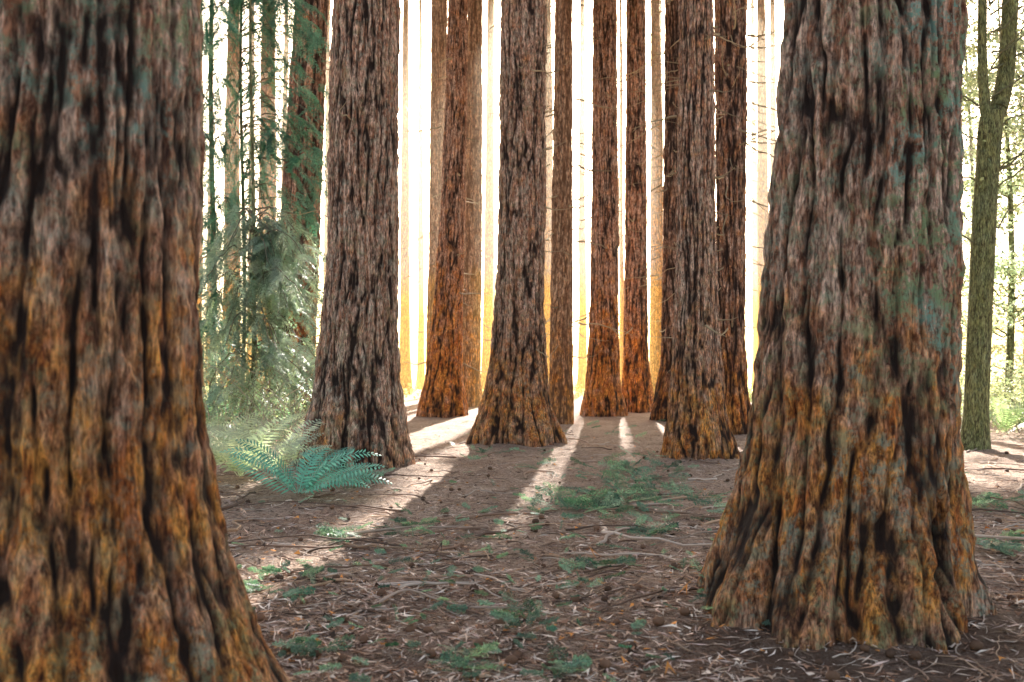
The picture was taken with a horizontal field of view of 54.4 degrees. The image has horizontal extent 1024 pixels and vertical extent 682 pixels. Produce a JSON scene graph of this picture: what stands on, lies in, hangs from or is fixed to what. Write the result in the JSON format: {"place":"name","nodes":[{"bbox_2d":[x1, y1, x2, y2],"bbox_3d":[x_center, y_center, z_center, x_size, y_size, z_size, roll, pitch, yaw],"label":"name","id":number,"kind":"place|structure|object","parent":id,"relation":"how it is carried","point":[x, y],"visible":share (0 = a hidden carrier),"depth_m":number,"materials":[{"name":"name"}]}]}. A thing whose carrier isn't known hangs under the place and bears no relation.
{"place":"outdoors","nodes":[
{"label":"outdoors","id":0,"kind":"place"},
{"bbox_2d":[202,0,1023,366],"label":"sky","id":1,"kind":"structure","parent":0,"point":[413,29],"materials":[{"name":"white"}]},
{"bbox_2d":[205,387,1023,681],"bbox_3d":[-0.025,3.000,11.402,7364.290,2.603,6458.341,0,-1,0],"label":"ground","id":2,"kind":"structure","parent":0,"point":[424,429],"depth_m":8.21,"materials":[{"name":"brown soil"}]},
{"bbox_2d":[0,0,291,681],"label":"redwood tree","id":3,"kind":"object","parent":2,"relation":"on","point":[117,562],"visible":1,"depth_m":3.52,"materials":[{"name":"brown plant"}]},
{"bbox_2d":[197,0,263,428],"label":"cedar tree","id":4,"kind":"object","parent":2,"relation":"on","point":[213,225],"visible":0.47,"depth_m":21.20,"materials":[{"name":"green plant"}]},
{"bbox_2d":[203,392,268,425],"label":"sword fern","id":5,"kind":"object","parent":2,"relation":"on","point":[224,411],"visible":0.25,"depth_m":21.27,"materials":[{"name":"green plant"}]},
{"bbox_2d":[208,412,272,462],"bbox_3d":[-4.062,1.377,13.592,1.760,0.744,1.939,0,-1,0],"label":"sword fern","id":6,"kind":"object","parent":2,"relation":"on","point":[238,436],"visible":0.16,"depth_m":13.86,"materials":[{"name":"green plant"}]},
{"bbox_2d":[206,407,282,440],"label":"sword fern","id":7,"kind":"object","parent":2,"relation":"on","point":[215,420],"visible":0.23,"depth_m":17.41,"materials":[{"name":"green plant"}]},
{"bbox_2d":[203,393,306,419],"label":"sword fern","id":8,"kind":"object","parent":2,"relation":"on","point":[256,403],"visible":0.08,"depth_m":23.49,"materials":[{"name":"green plant"}]},
{"bbox_2d":[203,377,308,423],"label":"undergrowth","id":9,"kind":"object","parent":2,"relation":"on","point":[238,405],"visible":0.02,"depth_m":26.57,"materials":[{"name":"green plant"}]},
{"bbox_2d":[206,412,306,449],"bbox_3d":[-4.040,1.480,15.668,1.984,0.733,1.753,0,-1,0],"label":"sword fern","id":10,"kind":"object","parent":2,"relation":"on","point":[238,425],"visible":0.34,"depth_m":15.95,"materials":[{"name":"green plant"}]},
{"bbox_2d":[208,414,312,476],"bbox_3d":[-3.525,1.323,12.408,2.009,0.733,2.061,0,-2,14],"label":"sword fern","id":11,"kind":"object","parent":2,"relation":"on","point":[232,466],"visible":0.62,"depth_m":12.49,"materials":[{"name":"green plant"}]},
{"bbox_2d":[198,0,325,440],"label":"cedar tree","id":12,"kind":"object","parent":2,"relation":"on","point":[268,268],"visible":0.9,"depth_m":18.35,"materials":[{"name":"green plant"}]},
{"bbox_2d":[204,0,331,427],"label":"cedar tree","id":13,"kind":"object","parent":2,"relation":"on","point":[268,136],"visible":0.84,"depth_m":20.96,"materials":[{"name":"green plant"}]},
{"bbox_2d":[207,419,331,470],"bbox_3d":[-3.223,1.392,12.974,1.940,0.665,1.541,1,-2,-24],"label":"sword fern","id":14,"kind":"object","parent":2,"relation":"on","point":[289,438],"visible":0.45,"depth_m":13.16,"materials":[{"name":"green plant"}]},
{"bbox_2d":[248,399,309,428],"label":"sword fern","id":15,"kind":"object","parent":2,"relation":"on","point":[279,414],"visible":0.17,"depth_m":21.22,"materials":[{"name":"green plant"}]},
{"bbox_2d":[237,0,328,419],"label":"redwood tree","id":16,"kind":"object","parent":2,"relation":"on","point":[321,6],"visible":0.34,"depth_m":28.03,"materials":[{"name":"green plant"}]},
{"bbox_2d":[252,418,325,460],"bbox_3d":[-3.200,1.418,14.339,1.259,0.687,1.699,0,-2,-17],"label":"sword fern","id":17,"kind":"object","parent":2,"relation":"on","point":[280,437],"visible":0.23,"depth_m":14.37,"materials":[{"name":"green plant"}]},
{"bbox_2d":[203,324,399,451],"bbox_3d":[-5.281,0.909,21.402,6.024,2.493,11.517,1,-2,-23],"label":"undergrowth shrub","id":18,"kind":"object","parent":2,"relation":"on","point":[293,402],"visible":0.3,"depth_m":17.99,"materials":[{"name":"green plant"}]},
{"bbox_2d":[217,439,391,493],"bbox_3d":[-2.323,1.402,11.345,1.975,0.610,1.379,0,-1,-9],"label":"sword fern","id":19,"kind":"object","parent":2,"relation":"on","point":[309,481],"visible":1,"depth_m":11.10,"materials":[{"name":"green plant"}]},
{"bbox_2d":[299,446,377,483],"bbox_3d":[-2.050,1.523,12.203,1.133,0.406,0.721,-1,-2,30],"label":"sword fern","id":20,"kind":"object","parent":2,"relation":"on","point":[351,447],"visible":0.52,"depth_m":12.08,"materials":[{"name":"green plant"}]},
{"bbox_2d":[286,0,415,471],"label":"redwood tree","id":21,"kind":"object","parent":2,"relation":"on","point":[357,401],"visible":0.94,"depth_m":14.05,"materials":[{"name":"brown plant"}]},
{"bbox_2d":[404,0,447,358],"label":"redwood tree","id":22,"kind":"object","parent":2,"relation":"on","point":[438,38],"visible":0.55,"depth_m":41.11,"materials":[{"name":"brown plant"}]},
{"bbox_2d":[399,0,494,417],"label":"redwood tree","id":23,"kind":"object","parent":2,"relation":"on","point":[443,394],"visible":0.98,"depth_m":30.18,"materials":[{"name":"brown plant"}]},
{"bbox_2d":[438,0,495,406],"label":"redwood tree","id":24,"kind":"object","parent":2,"relation":"on","point":[471,316],"visible":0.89,"depth_m":37.54,"materials":[{"name":"brown plant"}]},
{"bbox_2d":[197,0,782,395],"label":"distant trees","id":25,"kind":"object","parent":2,"relation":"on","point":[759,192],"visible":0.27,"depth_m":52.34,"materials":[{"name":"white plant"}]},
{"bbox_2d":[465,0,569,446],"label":"redwood tree","id":26,"kind":"object","parent":2,"relation":"on","point":[515,406],"visible":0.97,"depth_m":18.93,"materials":[{"name":"brown plant"}]},
{"bbox_2d":[498,0,633,423],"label":"redwood tree","id":27,"kind":"object","parent":2,"relation":"on","point":[561,349],"visible":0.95,"depth_m":25.57,"materials":[{"name":"brown plant"}]},
{"bbox_2d":[551,0,654,416],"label":"redwood tree","id":28,"kind":"object","parent":2,"relation":"on","point":[603,396],"visible":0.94,"depth_m":30.44,"materials":[{"name":"brown plant"}]},
{"bbox_2d":[204,378,1023,398],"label":"undergrowth","id":29,"kind":"object","parent":2,"relation":"on","point":[574,388],"visible":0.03,"depth_m":52.69,"materials":[{"name":"yellow plant"}]},
{"bbox_2d":[216,431,1023,648],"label":"fallen sticks","id":30,"kind":"object","parent":2,"relation":"on","point":[427,551],"visible":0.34,"depth_m":7.53,"materials":[{"name":"brown wood"}]},
{"bbox_2d":[216,432,1023,681],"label":"fallen twigs","id":31,"kind":"object","parent":2,"relation":"on","point":[922,670],"depth_m":8.35,"materials":[{"name":"brown wood"}]},
{"bbox_2d":[219,445,1023,681],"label":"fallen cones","id":32,"kind":"object","parent":2,"relation":"on","point":[604,663],"visible":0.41,"depth_m":5.60,"materials":[{"name":"brown plant"}]},
{"bbox_2d":[585,0,664,412],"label":"redwood tree","id":33,"kind":"object","parent":2,"relation":"on","point":[637,389],"visible":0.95,"depth_m":33.62,"materials":[{"name":"brown plant"}]},
{"bbox_2d":[232,419,1023,681],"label":"fallen green sprigs","id":34,"kind":"object","parent":2,"relation":"on","point":[561,665],"visible":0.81,"depth_m":7.67,"materials":[{"name":"green plant"}]},
{"bbox_2d":[597,0,678,421],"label":"redwood tree","id":35,"kind":"object","parent":2,"relation":"on","point":[661,394],"visible":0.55,"depth_m":28.00,"materials":[{"name":"brown plant"}]},
{"bbox_2d":[627,0,744,459],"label":"redwood tree","id":36,"kind":"object","parent":2,"relation":"on","point":[697,425],"visible":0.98,"depth_m":15.94,"materials":[{"name":"brown plant"}]},
{"bbox_2d":[608,0,782,434],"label":"redwood tree","id":37,"kind":"object","parent":2,"relation":"on","point":[730,63],"visible":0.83,"depth_m":22.01,"materials":[{"name":"brown plant"}]},
{"bbox_2d":[696,0,997,654],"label":"redwood tree","id":38,"kind":"object","parent":2,"relation":"on","point":[846,516],"visible":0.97,"depth_m":5.57,"materials":[{"name":"brown plant"}]},
{"bbox_2d":[960,0,1023,449],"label":"mossy maple tree","id":39,"kind":"object","parent":2,"relation":"on","point":[975,429],"visible":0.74,"depth_m":17.92,"materials":[{"name":"green plant"}]},
{"bbox_2d":[960,0,1023,410],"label":"broadleaf tree","id":40,"kind":"object","parent":2,"relation":"on","point":[1010,261],"visible":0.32,"depth_m":31.92,"materials":[{"name":"green plant"}]},
{"bbox_2d":[960,352,1023,433],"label":"undergrowth shrub","id":41,"kind":"object","parent":2,"relation":"on","point":[997,385],"visible":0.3,"depth_m":25.06,"materials":[{"name":"green plant"}]},
{"bbox_2d":[961,0,1023,364],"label":"broadleaf tree","id":42,"kind":"object","parent":2,"relation":"on","point":[971,143],"visible":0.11,"depth_m":40.22,"materials":[{"name":"green plant"}]},
{"bbox_2d":[961,397,1023,432],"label":"sword fern","id":43,"kind":"object","parent":2,"relation":"on","point":[1006,420],"visible":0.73,"depth_m":21.16,"materials":[{"name":"green plant"}]},
{"bbox_2d":[962,0,1023,380],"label":"broadleaf tree","id":44,"kind":"object","parent":2,"relation":"on","point":[1013,129],"visible":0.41,"depth_m":30.54,"materials":[{"name":"green plant"}]},
{"bbox_2d":[962,44,1023,391],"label":"broadleaf tree","id":45,"kind":"object","parent":2,"relation":"on","point":[998,240],"visible":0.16,"depth_m":50.20,"materials":[{"name":"green plant"}]},
{"bbox_2d":[962,26,1023,370],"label":"broadleaf tree","id":46,"kind":"object","parent":2,"relation":"on","point":[1005,299],"visible":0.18,"depth_m":37.40,"materials":[{"name":"green plant"}]},
{"bbox_2d":[989,403,1023,424],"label":"sword fern","id":47,"kind":"object","parent":2,"relation":"on","point":[1021,419],"visible":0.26,"depth_m":23.70,"materials":[{"name":"green plant"}]}
]}

